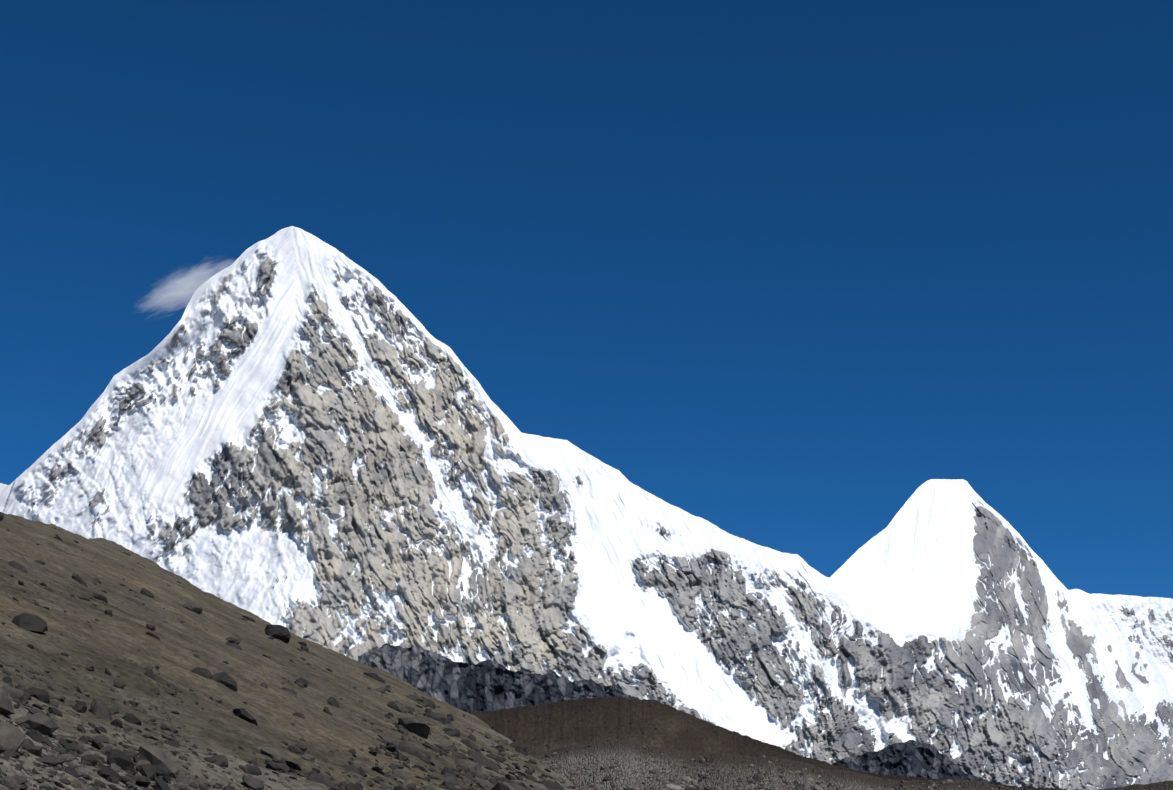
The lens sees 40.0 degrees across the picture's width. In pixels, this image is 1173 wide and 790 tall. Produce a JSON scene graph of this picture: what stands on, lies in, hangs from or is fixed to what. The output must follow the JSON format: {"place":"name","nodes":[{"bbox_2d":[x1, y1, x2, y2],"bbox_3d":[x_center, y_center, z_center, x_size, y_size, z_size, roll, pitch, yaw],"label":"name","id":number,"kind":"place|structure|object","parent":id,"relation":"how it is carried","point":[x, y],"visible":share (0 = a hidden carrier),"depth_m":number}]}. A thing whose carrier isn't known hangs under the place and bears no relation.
{"place":"outdoors","nodes":[
{"label":"outdoors","id":0,"kind":"place"},
{"bbox_2d":[0,513,577,789],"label":"hillside ground","id":1,"kind":"structure","parent":0,"point":[118,636],"depth_m":74.28},
{"bbox_2d":[0,512,575,789],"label":"boulders","id":2,"kind":"object","parent":1,"relation":"on","point":[158,765],"visible":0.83,"depth_m":48.11},
{"bbox_2d":[358,643,638,713],"bbox_3d":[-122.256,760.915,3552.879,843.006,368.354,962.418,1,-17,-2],"label":"buttress rock","id":3,"kind":"object","parent":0,"point":[487,685],"visible":0.17,"depth_m":3323.23},
{"bbox_2d":[0,226,1172,789],"bbox_3d":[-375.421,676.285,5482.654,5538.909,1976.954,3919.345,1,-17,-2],"label":"snowy mountain","id":4,"kind":"structure","parent":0,"point":[300,432],"depth_m":4366.46},
{"bbox_2d":[0,0,1172,598],"label":"sky","id":5,"kind":"structure","parent":0,"point":[787,270]},
{"bbox_2d":[470,696,1065,789],"bbox_3d":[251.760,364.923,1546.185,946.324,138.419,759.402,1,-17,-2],"label":"moraine hill","id":6,"kind":"structure","parent":0,"point":[563,732],"depth_m":1438.31},
{"bbox_2d":[526,740,1172,789],"bbox_3d":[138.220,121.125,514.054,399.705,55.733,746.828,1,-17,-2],"label":"slope","id":7,"kind":"structure","parent":0,"point":[628,762],"depth_m":484.98},
{"bbox_2d":[475,696,1125,789],"bbox_3d":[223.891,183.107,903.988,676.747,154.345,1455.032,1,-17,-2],"label":"moraine stones","id":8,"kind":"object","parent":7,"relation":"on","point":[759,776],"visible":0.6,"depth_m":398.00},
{"bbox_2d":[831,740,1003,784],"bbox_3d":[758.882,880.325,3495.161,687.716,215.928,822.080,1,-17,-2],"label":"buttress rock","id":9,"kind":"object","parent":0,"point":[908,758],"visible":0.58,"depth_m":3246.23}
]}

